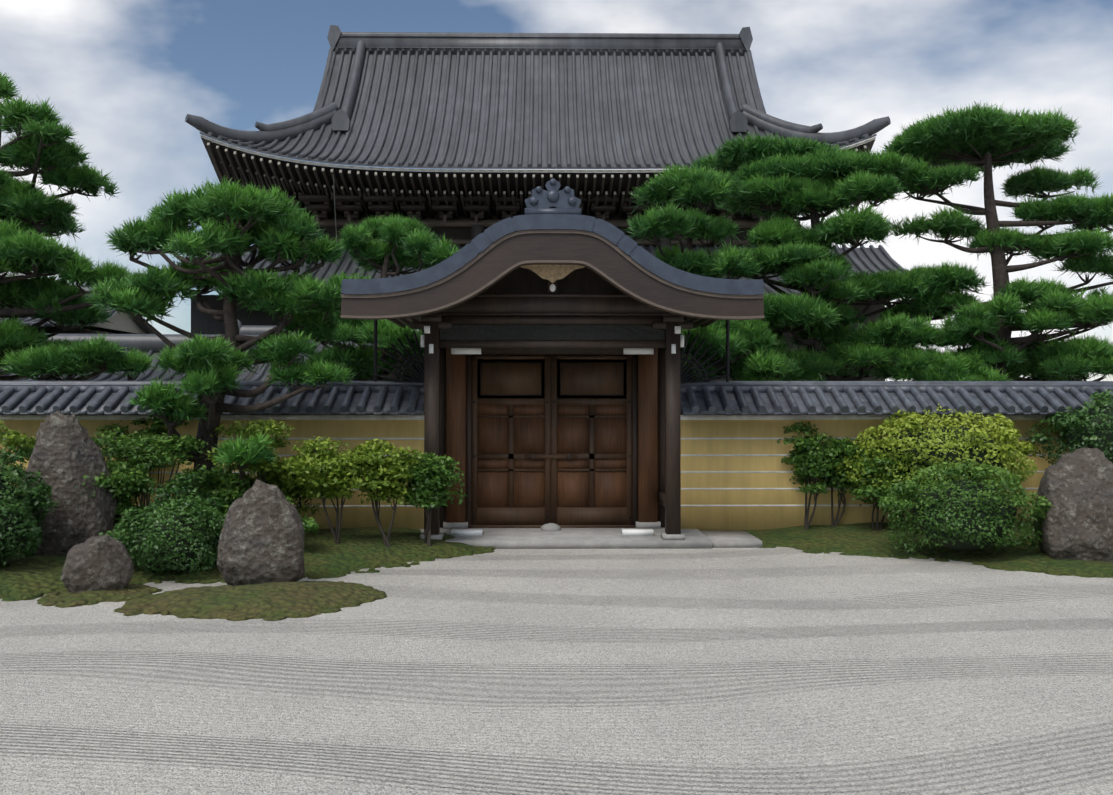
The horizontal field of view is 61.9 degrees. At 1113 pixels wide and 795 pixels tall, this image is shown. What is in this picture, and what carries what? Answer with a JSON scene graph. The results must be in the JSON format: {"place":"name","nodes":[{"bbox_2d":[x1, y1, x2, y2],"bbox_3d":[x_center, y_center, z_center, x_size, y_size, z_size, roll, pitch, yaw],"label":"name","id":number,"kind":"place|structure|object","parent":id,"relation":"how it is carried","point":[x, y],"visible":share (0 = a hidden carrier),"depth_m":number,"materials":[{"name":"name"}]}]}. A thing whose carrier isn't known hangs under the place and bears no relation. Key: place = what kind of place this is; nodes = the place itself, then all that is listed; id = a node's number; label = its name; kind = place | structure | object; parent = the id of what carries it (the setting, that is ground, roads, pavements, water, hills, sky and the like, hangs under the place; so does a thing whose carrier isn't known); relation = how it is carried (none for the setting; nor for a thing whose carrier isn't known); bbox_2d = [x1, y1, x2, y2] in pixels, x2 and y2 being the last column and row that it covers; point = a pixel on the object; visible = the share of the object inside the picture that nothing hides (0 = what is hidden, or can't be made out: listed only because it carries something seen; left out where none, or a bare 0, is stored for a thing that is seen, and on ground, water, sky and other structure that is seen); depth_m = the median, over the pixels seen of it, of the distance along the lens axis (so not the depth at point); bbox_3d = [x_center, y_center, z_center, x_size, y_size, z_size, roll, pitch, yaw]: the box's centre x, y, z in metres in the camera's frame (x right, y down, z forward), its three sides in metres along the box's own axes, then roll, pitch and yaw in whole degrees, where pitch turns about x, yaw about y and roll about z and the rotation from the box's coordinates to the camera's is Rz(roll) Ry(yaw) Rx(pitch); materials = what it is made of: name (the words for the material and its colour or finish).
{"place":"outdoors","nodes":[
{"label":"outdoors","id":0,"kind":"place"},
{"bbox_2d":[0,420,35,463],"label":"bush stems","id":1,"kind":"object","parent":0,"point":[14,439],"visible":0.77,"depth_m":13.82,"materials":[{"name":"green"}]},
{"bbox_2d":[290,213,459,380],"bbox_3d":[-3.785,-1.111,19.468,3.780,6.132,3.919,0,-1,-29],"label":"gate pine wood","id":2,"kind":"object","parent":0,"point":[396,246],"visible":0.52,"depth_m":19.33,"materials":[{"name":"green plant"}]},
{"bbox_2d":[0,547,1112,794],"bbox_3d":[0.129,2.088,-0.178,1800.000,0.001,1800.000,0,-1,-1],"label":"gravel ground","id":3,"kind":"structure","parent":0,"point":[654,671],"depth_m":7.03,"materials":[{"name":"grey gravel"}]},
{"bbox_2d":[20,411,116,555],"bbox_3d":[-6.482,1.300,12.312,0.980,2.255,0.916,0,-1,14],"label":"tall rock","id":4,"kind":"object","parent":3,"relation":"on","point":[66,456],"visible":0.54,"depth_m":12.09,"materials":[{"name":"grey stone"}]},
{"bbox_2d":[0,551,141,601],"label":"moss patch","id":5,"kind":"object","parent":3,"relation":"on","point":[31,577],"visible":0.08,"depth_m":10.87,"materials":[{"name":"green plant"}]},
{"bbox_2d":[0,446,58,564],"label":"bush","id":6,"kind":"object","parent":5,"relation":"on","point":[16,512],"visible":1,"depth_m":11.12,"materials":[{"name":"green plant"}]},
{"bbox_2d":[0,72,154,380],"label":"pine tree","id":7,"kind":"object","parent":3,"relation":"on","point":[31,215],"visible":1,"depth_m":18.46,"materials":[{"name":"green plant"}]},
{"bbox_2d":[61,535,133,592],"bbox_3d":[-5.159,1.903,10.428,0.734,0.734,0.548,0,-1,-1],"label":"rock","id":8,"kind":"object","parent":3,"relation":"on","point":[98,563],"visible":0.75,"depth_m":10.24,"materials":[{"name":"grey stone"}]},
{"bbox_2d":[37,584,162,607],"bbox_3d":[-5.121,2.191,10.423,1.284,0.144,1.116,0,-1,-34],"label":"moss patch","id":9,"kind":"object","parent":3,"relation":"on","point":[62,599],"visible":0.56,"depth_m":10.12,"materials":[{"name":"green plant"}]},
{"bbox_2d":[0,285,418,380],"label":"side buildings","id":10,"kind":"structure","parent":3,"relation":"on","point":[127,330],"depth_m":23.74,"materials":[{"name":"tile"}]},
{"bbox_2d":[0,381,423,528],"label":"wall","id":11,"kind":"structure","parent":3,"relation":"on","point":[354,414],"depth_m":15.13,"materials":[{"name":"paint"}]},
{"bbox_2d":[114,581,386,620],"bbox_3d":[-3.266,2.169,10.129,2.789,0.180,2.045,0,-1,-1],"label":"moss patch","id":12,"kind":"object","parent":3,"relation":"on","point":[275,601],"visible":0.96,"depth_m":9.74,"materials":[{"name":"green plant"}]},
{"bbox_2d":[217,479,304,585],"bbox_3d":[-3.450,1.645,10.860,1.014,1.388,0.661,0,-1,-1],"label":"rock","id":13,"kind":"object","parent":3,"relation":"on","point":[261,538],"visible":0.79,"depth_m":10.67,"materials":[{"name":"grey stone"}]},
{"bbox_2d":[112,529,434,583],"bbox_3d":[-6.664,2.151,13.423,9.990,0.296,5.671,0,-1,-1],"label":"moss bed","id":14,"kind":"object","parent":3,"relation":"on","point":[321,562],"visible":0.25,"depth_m":11.99,"materials":[{"name":"green plant"}]},
{"bbox_2d":[10,445,106,462],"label":"loose bush stems","id":15,"kind":"object","parent":14,"relation":"on","point":[28,452],"visible":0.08,"depth_m":13.89,"materials":[{"name":"green plant"}]},
{"bbox_2d":[104,465,158,529],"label":"shrub stems","id":16,"kind":"object","parent":14,"relation":"on","point":[125,503],"visible":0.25,"depth_m":12.77,"materials":[{"name":"green plant"}]},
{"bbox_2d":[95,415,188,506],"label":"shrub stems","id":17,"kind":"object","parent":14,"relation":"on","point":[118,430],"visible":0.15,"depth_m":14.90,"materials":[{"name":"green plant"}]},
{"bbox_2d":[99,494,225,573],"bbox_3d":[-4.782,1.675,11.553,1.698,0.983,1.636,0,-1,-1],"label":"clipped bush","id":18,"kind":"object","parent":14,"relation":"on","point":[172,536],"visible":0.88,"depth_m":11.23,"materials":[{"name":"green plant"}]},
{"bbox_2d":[90,432,238,517],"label":"loose bush stems","id":19,"kind":"object","parent":14,"relation":"on","point":[156,447],"visible":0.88,"depth_m":13.18,"materials":[{"name":"green plant"}]},
{"bbox_2d":[144,471,232,516],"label":"loose bush stems","id":20,"kind":"object","parent":14,"relation":"on","point":[178,486],"visible":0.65,"depth_m":12.56,"materials":[{"name":"green plant"}]},
{"bbox_2d":[82,176,354,512],"bbox_3d":[-4.945,-0.519,13.739,3.779,5.177,2.504,0,-1,-1],"label":"pine tree","id":21,"kind":"object","parent":14,"relation":"on","point":[234,222],"visible":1,"depth_m":13.52,"materials":[{"name":"green plant"}]},
{"bbox_2d":[205,418,294,489],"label":"loose bush stems","id":22,"kind":"object","parent":14,"relation":"on","point":[273,428],"visible":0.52,"depth_m":13.51,"materials":[{"name":"green plant"}]},
{"bbox_2d":[282,436,388,543],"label":"shrub stems","id":23,"kind":"object","parent":14,"relation":"on","point":[326,470],"visible":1,"depth_m":13.04,"materials":[{"name":"green plant"}]},
{"bbox_2d":[304,527,495,558],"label":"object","id":24,"kind":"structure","parent":3,"relation":"on","point":[405,542],"depth_m":13.48,"materials":[{"name":"green plant"}]},
{"bbox_2d":[173,472,284,520],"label":"shrub stems","id":25,"kind":"object","parent":24,"relation":"on","point":[222,487],"visible":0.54,"depth_m":13.19,"materials":[{"name":"green plant"}]},
{"bbox_2d":[219,495,320,533],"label":"loose bush stems","id":26,"kind":"object","parent":24,"relation":"on","point":[309,525],"visible":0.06,"depth_m":12.47,"materials":[{"name":"green plant"}]},
{"bbox_2d":[252,458,327,515],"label":"shrub stems","id":27,"kind":"object","parent":24,"relation":"on","point":[285,483],"visible":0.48,"depth_m":13.90,"materials":[{"name":"green plant"}]},
{"bbox_2d":[342,438,422,546],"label":"shrub stems","id":28,"kind":"object","parent":24,"relation":"on","point":[387,468],"visible":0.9,"depth_m":13.21,"materials":[{"name":"green plant"}]},
{"bbox_2d":[397,452,468,545],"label":"shrub stems","id":29,"kind":"object","parent":24,"relation":"on","point":[433,473],"visible":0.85,"depth_m":13.37,"materials":[{"name":"green plant"}]},
{"bbox_2d":[136,25,905,380],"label":"temple building","id":30,"kind":"structure","parent":3,"relation":"on","point":[448,113],"depth_m":39.09,"materials":[{"name":"tile"}]},
{"bbox_2d":[340,179,764,548],"bbox_3d":[0.001,-0.393,15.537,6.147,5.340,5.030,0,-1,-1],"label":"entrance gate","id":31,"kind":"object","parent":3,"relation":"on","point":[551,374],"visible":1,"depth_m":14.46,"materials":[{"name":"brown wood"}]},
{"bbox_2d":[707,146,983,380],"bbox_3d":[6.062,-1.611,20.681,6.798,8.054,4.515,0,-1,-31],"label":"pine tree","id":32,"kind":"object","parent":3,"relation":"on","point":[818,186],"visible":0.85,"depth_m":19.89,"materials":[{"name":"green plant"}]},
{"bbox_2d":[745,521,1040,562],"bbox_3d":[7.891,2.169,15.450,10.980,0.309,7.402,0,-1,26],"label":"moss bed","id":33,"kind":"object","parent":3,"relation":"on","point":[860,539],"visible":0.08,"depth_m":13.86,"materials":[{"name":"green plant"}]},
{"bbox_2d":[776,421,846,528],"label":"shrub stems","id":34,"kind":"object","parent":33,"relation":"on","point":[811,466],"visible":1,"depth_m":14.83,"materials":[{"name":"green plant"}]},
{"bbox_2d":[807,437,876,525],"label":"shrub stems","id":35,"kind":"object","parent":33,"relation":"on","point":[836,480],"visible":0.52,"depth_m":14.89,"materials":[{"name":"green plant"}]},
{"bbox_2d":[860,439,903,523],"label":"shrub stems","id":36,"kind":"object","parent":33,"relation":"on","point":[901,516],"visible":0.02,"depth_m":15.09,"materials":[{"name":"green plant"}]},
{"bbox_2d":[848,451,919,529],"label":"shrub stems","id":37,"kind":"object","parent":33,"relation":"on","point":[876,493],"visible":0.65,"depth_m":14.31,"materials":[{"name":"green plant"}]},
{"bbox_2d":[835,404,1038,490],"bbox_3d":[6.068,0.791,14.803,2.885,1.403,2.311,0,-1,28],"label":"yellow bush","id":38,"kind":"object","parent":33,"relation":"on","point":[928,445],"visible":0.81,"depth_m":14.17,"materials":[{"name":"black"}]},
{"bbox_2d":[680,381,1112,530],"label":"wall","id":39,"kind":"structure","parent":3,"relation":"on","point":[736,474],"depth_m":15.22,"materials":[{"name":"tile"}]},
{"bbox_2d":[687,100,1112,380],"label":"pine tree","id":40,"kind":"object","parent":3,"relation":"on","point":[949,149],"visible":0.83,"depth_m":19.80,"materials":[{"name":"green plant"}]},
{"bbox_2d":[878,458,1052,552],"bbox_3d":[5.611,1.485,12.868,2.125,1.284,1.772,0,-1,-20],"label":"green bush","id":41,"kind":"object","parent":3,"relation":"on","point":[966,514],"visible":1,"depth_m":12.50,"materials":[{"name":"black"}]},
{"bbox_2d":[971,551,1112,577],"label":"moss patch","id":42,"kind":"object","parent":3,"relation":"on","point":[1039,562],"visible":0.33,"depth_m":12.04,"materials":[{"name":"green plant"}]},
{"bbox_2d":[1034,447,1112,561],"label":"rock","id":43,"kind":"object","parent":3,"relation":"on","point":[1075,488],"visible":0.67,"depth_m":12.24,"materials":[{"name":"grey stone"}]},
{"bbox_3d":[-6.478,2.191,12.332,2.351,0.190,1.858,0,-1,-1],"label":"rock moss skirt","id":44,"kind":"object","parent":3,"relation":"on","visible":0},
{"bbox_2d":[75,460,155,516],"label":"loose bush stems","id":45,"kind":"object","parent":44,"relation":"on","point":[123,477],"visible":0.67,"depth_m":12.66,"materials":[{"name":"green plant"}]},
{"bbox_2d":[0,0,1112,380],"label":"sky","id":46,"kind":"structure","parent":0,"point":[126,75],"materials":[{"name":"blue"}]},
{"bbox_2d":[624,161,802,412],"bbox_3d":[3.097,-1.458,19.186,3.632,6.737,2.748,0,-1,-23],"label":"gate pine wood","id":47,"kind":"object","parent":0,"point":[692,189],"visible":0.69,"depth_m":18.66,"materials":[{"name":"green plant"}]},
{"bbox_2d":[1025,389,1112,464],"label":"bush","id":48,"kind":"object","parent":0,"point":[1093,430],"visible":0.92,"depth_m":14.31,"materials":[{"name":"green"}]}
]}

